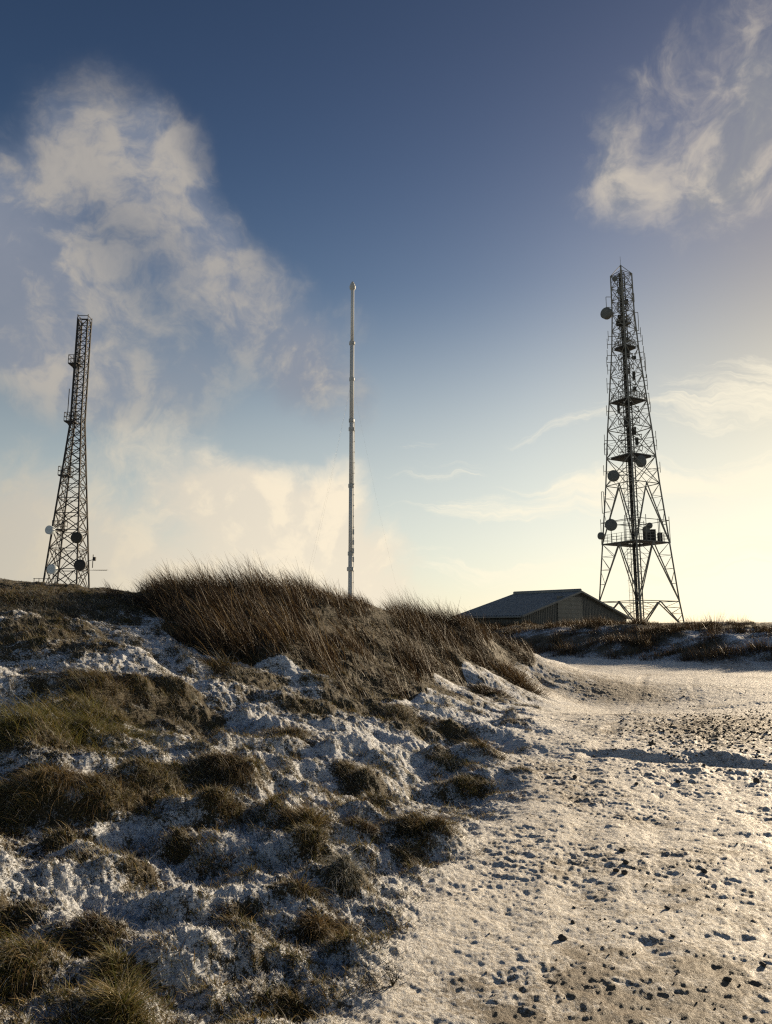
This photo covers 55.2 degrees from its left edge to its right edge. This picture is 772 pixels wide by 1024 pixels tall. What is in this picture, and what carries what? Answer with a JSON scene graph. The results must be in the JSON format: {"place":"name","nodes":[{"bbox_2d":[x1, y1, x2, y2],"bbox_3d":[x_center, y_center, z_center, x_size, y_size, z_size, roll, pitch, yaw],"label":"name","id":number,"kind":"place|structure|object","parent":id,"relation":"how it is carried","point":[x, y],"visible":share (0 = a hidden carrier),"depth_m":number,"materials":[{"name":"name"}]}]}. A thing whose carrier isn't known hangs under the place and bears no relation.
{"place":"outdoors","nodes":[
{"label":"outdoors","id":0,"kind":"place"},
{"bbox_2d":[181,635,265,667],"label":"dead grass","id":1,"kind":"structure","parent":0,"point":[209,654],"depth_m":10.93,"materials":[{"name":"brown plant"}]},
{"bbox_2d":[0,579,771,1023],"bbox_3d":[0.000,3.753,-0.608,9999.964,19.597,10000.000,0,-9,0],"label":"ground","id":2,"kind":"structure","parent":0,"point":[558,853],"depth_m":5.38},
{"bbox_2d":[0,757,71,837],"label":"grass tussock","id":3,"kind":"object","parent":2,"relation":"on","point":[13,808],"depth_m":4.90,"materials":[{"name":"plant"}]},
{"bbox_2d":[0,919,82,1004],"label":"grass tussock","id":4,"kind":"object","parent":2,"relation":"on","point":[2,958],"depth_m":2.89,"materials":[{"name":"green plant"}]},
{"bbox_2d":[0,581,101,609],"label":"grass tussock","id":5,"kind":"object","parent":2,"relation":"on","point":[9,592],"depth_m":12.84,"materials":[{"name":"brown plant"}]},
{"bbox_2d":[0,758,106,808],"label":"grass tussock","id":6,"kind":"object","parent":2,"relation":"on","point":[61,775],"depth_m":5.11,"materials":[{"name":"brown plant"}]},
{"bbox_2d":[43,314,106,587],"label":"lattice tower","id":7,"kind":"structure","parent":2,"relation":"on","point":[79,564],"depth_m":102.33,"materials":[{"name":"grey metal"}]},
{"bbox_2d":[2,658,169,732],"bbox_3d":[-3.132,2.071,8.151,2.345,0.959,1.547,-5,-10,27],"label":"grass tussock","id":8,"kind":"object","parent":2,"relation":"on","point":[101,675],"depth_m":8.20,"materials":[{"name":"brown plant"}]},
{"bbox_2d":[27,767,147,837],"bbox_3d":[-2.006,2.008,5.133,0.765,0.443,0.849,-5,-10,26],"label":"grass tussock","id":9,"kind":"object","parent":2,"relation":"on","point":[100,777],"depth_m":5.10,"materials":[{"name":"brown plant"}]},
{"bbox_2d":[0,684,178,773],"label":"grass tussock","id":10,"kind":"object","parent":2,"relation":"on","point":[22,712],"depth_m":6.15,"materials":[{"name":"green plant"}]},
{"bbox_2d":[44,907,150,956],"bbox_3d":[-1.315,1.929,3.392,0.588,0.199,0.386,-3,-10,18],"label":"grass tussock","id":11,"kind":"object","parent":2,"relation":"on","point":[79,923],"depth_m":3.41,"materials":[{"name":"brown plant"}]},
{"bbox_2d":[9,684,190,747],"bbox_3d":[-2.759,1.867,6.807,1.875,0.639,1.686,-5,-10,27],"label":"grass tussock","id":12,"kind":"object","parent":2,"relation":"on","point":[84,703],"depth_m":6.92,"materials":[{"name":"brown plant"}]},
{"bbox_2d":[67,923,165,989],"bbox_3d":[-1.111,1.845,3.023,0.396,0.212,0.465,4,-10,-26],"label":"grass tussock","id":13,"kind":"object","parent":2,"relation":"on","point":[115,965],"depth_m":3.01,"materials":[{"name":"green plant"}]},
{"bbox_2d":[59,941,193,1023],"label":"grass tussock","id":14,"kind":"object","parent":2,"relation":"on","point":[125,1001],"depth_m":2.60,"materials":[{"name":"plant"}]},
{"bbox_2d":[102,753,194,796],"bbox_3d":[-1.825,2.046,5.694,0.861,0.406,0.797,0,-9,0],"label":"grass tussock","id":15,"kind":"object","parent":2,"relation":"on","point":[161,772],"depth_m":5.64,"materials":[{"name":"brown plant"}]},
{"bbox_2d":[176,654,262,675],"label":"grass tussock","id":16,"kind":"object","parent":2,"relation":"on","point":[215,666],"depth_m":10.65,"materials":[{"name":"brown plant"}]},
{"bbox_2d":[184,785,258,829],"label":"grass tussock","id":17,"kind":"object","parent":2,"relation":"on","point":[224,798],"depth_m":5.28,"materials":[{"name":"plant"}]},
{"bbox_2d":[190,746,263,789],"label":"grass tussock","id":18,"kind":"object","parent":2,"relation":"on","point":[232,763],"depth_m":6.17,"materials":[{"name":"plant"}]},
{"bbox_2d":[210,901,271,927],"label":"grass tussock","id":19,"kind":"object","parent":2,"relation":"on","point":[233,915],"depth_m":3.75,"materials":[{"name":"brown plant"}]},
{"bbox_2d":[251,720,315,744],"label":"grass tussock","id":20,"kind":"object","parent":2,"relation":"on","point":[288,734],"depth_m":8.10,"materials":[{"name":"brown plant"}]},
{"bbox_2d":[0,577,592,1023],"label":"turf","id":21,"kind":"structure","parent":2,"relation":"on","point":[276,801],"depth_m":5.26,"materials":[{"name":"brown plant"}]},
{"bbox_2d":[273,797,339,833],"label":"grass tussock","id":22,"kind":"object","parent":2,"relation":"on","point":[308,814],"depth_m":5.22,"materials":[{"name":"plant"}]},
{"bbox_2d":[269,864,344,911],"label":"grass tussock","id":23,"kind":"object","parent":2,"relation":"on","point":[306,887],"depth_m":4.07,"materials":[{"name":"brown plant"}]},
{"bbox_2d":[274,820,348,865],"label":"grass tussock","id":24,"kind":"object","parent":2,"relation":"on","point":[311,837],"depth_m":4.79,"materials":[{"name":"brown plant"}]},
{"bbox_2d":[100,549,547,701],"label":"mound grass","id":25,"kind":"structure","parent":2,"relation":"on","point":[408,617],"depth_m":14.65,"materials":[{"name":"brown plant"}]},
{"bbox_2d":[291,899,366,948],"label":"grass tussock","id":26,"kind":"object","parent":2,"relation":"on","point":[319,926],"depth_m":3.78,"materials":[{"name":"plant"}]},
{"bbox_2d":[326,758,362,777],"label":"grass tussock","id":27,"kind":"object","parent":2,"relation":"on","point":[353,769],"depth_m":7.49,"materials":[{"name":"brown plant"}]},
{"bbox_2d":[317,847,380,899],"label":"grass tussock","id":28,"kind":"object","parent":2,"relation":"on","point":[347,869],"depth_m":4.32,"materials":[{"name":"brown plant"}]},
{"bbox_2d":[309,281,398,597],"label":"antenna mast","id":29,"kind":"object","parent":2,"relation":"on","point":[351,484],"visible":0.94,"depth_m":61.41,"materials":[{"name":"grey metal"}]},
{"bbox_2d":[331,811,386,842],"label":"grass tussock","id":30,"kind":"object","parent":2,"relation":"on","point":[365,823],"depth_m":5.39,"materials":[{"name":"brown plant"}]},
{"bbox_2d":[340,790,406,811],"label":"grass tussock","id":31,"kind":"object","parent":2,"relation":"on","point":[382,795],"depth_m":6.34,"materials":[{"name":"brown plant"}]},
{"bbox_2d":[381,961,407,985],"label":"twiggy plant","id":32,"kind":"object","parent":2,"relation":"on","point":[389,974],"visible":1,"depth_m":3.36,"materials":[{"name":"brown plant"}]},
{"bbox_2d":[370,700,446,737],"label":"grass tussock","id":33,"kind":"object","parent":2,"relation":"on","point":[402,711],"depth_m":10.96,"materials":[{"name":"brown plant"}]},
{"bbox_2d":[373,801,483,841],"bbox_3d":[0.306,2.358,5.621,0.904,0.318,0.626,0,-9,0],"label":"grass tussock","id":34,"kind":"object","parent":2,"relation":"on","point":[419,822],"depth_m":5.57,"materials":[{"name":"brown plant"}]},
{"bbox_2d":[418,742,481,775],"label":"grass tussock","id":35,"kind":"object","parent":2,"relation":"on","point":[452,761],"depth_m":8.69,"materials":[{"name":"plant"}]},
{"bbox_2d":[428,774,488,804],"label":"grass tussock","id":36,"kind":"object","parent":2,"relation":"on","point":[466,783],"depth_m":7.87,"materials":[{"name":"brown plant"}]},
{"bbox_2d":[451,736,519,760],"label":"grass tussock","id":37,"kind":"object","parent":2,"relation":"on","point":[484,743],"depth_m":9.09,"materials":[{"name":"brown plant"}]},
{"bbox_2d":[465,676,523,702],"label":"grass tussock","id":38,"kind":"object","parent":2,"relation":"on","point":[488,688],"depth_m":16.44,"materials":[{"name":"brown plant"}]},
{"bbox_2d":[477,649,556,698],"bbox_3d":[3.395,4.222,19.280,2.682,1.333,2.649,-9,-13,43],"label":"grass tussock","id":39,"kind":"object","parent":2,"relation":"on","point":[518,679],"depth_m":19.11,"materials":[{"name":"plant"}]},
{"bbox_2d":[506,765,538,773],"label":"grass tussock","id":40,"kind":"object","parent":2,"relation":"on","point":[522,767],"depth_m":8.38,"materials":[{"name":"plant"}]},
{"bbox_2d":[458,589,631,625],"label":"metal shed","id":41,"kind":"structure","parent":2,"relation":"on","point":[538,607],"depth_m":66.31,"materials":[{"name":"grey metal"}]},
{"bbox_2d":[557,596,582,623],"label":"roller door","id":42,"kind":"structure","parent":41,"relation":"in","point":[568,609],"depth_m":66.30,"materials":[{"name":"grey metal"}]},
{"bbox_2d":[558,934,567,940],"bbox_3d":[0.943,2.272,3.940,0.053,0.043,0.038,0,-9,0],"label":"stone","id":43,"kind":"object","parent":2,"relation":"on","point":[561,937],"visible":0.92,"depth_m":3.93,"materials":[{"name":"grey stone"}]},
{"bbox_2d":[579,613,605,627],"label":"rush tuft","id":44,"kind":"object","parent":2,"relation":"on","point":[585,624],"visible":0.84,"depth_m":49.19,"materials":[{"name":"brown plant"}]},
{"bbox_2d":[467,612,771,665],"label":"bank scrub","id":45,"kind":"object","parent":2,"relation":"on","point":[646,640],"visible":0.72,"depth_m":42.72,"materials":[{"name":"brown plant"}]},
{"bbox_2d":[621,870,627,874],"bbox_3d":[1.609,2.429,4.983,0.041,0.033,0.055,-8,-12,41],"label":"stone","id":46,"kind":"object","parent":2,"relation":"on","point":[624,872],"visible":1,"depth_m":4.97,"materials":[{"name":"grey stone"}]},
{"bbox_2d":[597,262,684,622],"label":"lattice tower","id":47,"kind":"structure","parent":2,"relation":"on","point":[625,347],"depth_m":94.94,"materials":[{"name":"metal"}]},
{"bbox_2d":[669,618,689,629],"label":"rush tuft","id":48,"kind":"object","parent":2,"relation":"on","point":[687,625],"visible":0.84,"depth_m":44.24,"materials":[{"name":"brown plant"}]},
{"bbox_2d":[686,614,707,630],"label":"rush tuft","id":49,"kind":"object","parent":2,"relation":"on","point":[701,628],"visible":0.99,"depth_m":43.44,"materials":[{"name":"brown plant"}]},
{"bbox_2d":[702,612,725,631],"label":"rush tuft","id":50,"kind":"object","parent":2,"relation":"on","point":[713,624],"visible":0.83,"depth_m":42.58,"materials":[{"name":"brown plant"}]},
{"bbox_2d":[718,619,734,632],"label":"rush tuft","id":51,"kind":"object","parent":2,"relation":"on","point":[727,628],"visible":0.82,"depth_m":41.96,"materials":[{"name":"brown plant"}]},
{"bbox_2d":[723,976,731,980],"bbox_3d":[1.592,2.175,3.446,0.038,0.022,0.035,4,-10,-24],"label":"stone","id":52,"kind":"object","parent":2,"relation":"on","point":[727,978],"visible":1,"depth_m":3.44,"materials":[{"name":"grey stone"}]},
{"bbox_2d":[725,614,749,632],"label":"rush tuft","id":53,"kind":"object","parent":2,"relation":"on","point":[740,626],"visible":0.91,"depth_m":41.16,"materials":[{"name":"brown plant"}]},
{"bbox_2d":[753,777,759,782],"bbox_3d":[4.051,2.938,8.077,0.071,0.071,0.078,-4,-10,21],"label":"stone","id":54,"kind":"object","parent":2,"relation":"on","point":[756,780],"visible":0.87,"depth_m":8.06,"materials":[{"name":"grey stone"}]},
{"bbox_2d":[748,621,768,632],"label":"rush tuft","id":55,"kind":"object","parent":2,"relation":"on","point":[763,627],"visible":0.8,"depth_m":40.58,"materials":[{"name":"brown plant"}]},
{"bbox_2d":[0,0,771,622],"label":"sky","id":56,"kind":"structure","parent":0,"point":[210,183],"materials":[{"name":"blue"}]},
{"bbox_2d":[367,599,405,616],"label":"dead grass","id":57,"kind":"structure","parent":0,"point":[380,607],"depth_m":18.38,"materials":[{"name":"beige plant"}]},
{"bbox_2d":[485,677,771,1022],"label":"gravel","id":58,"kind":"structure","parent":0,"point":[709,741],"depth_m":11.24,"materials":[{"name":"grey gravel"}]}
]}

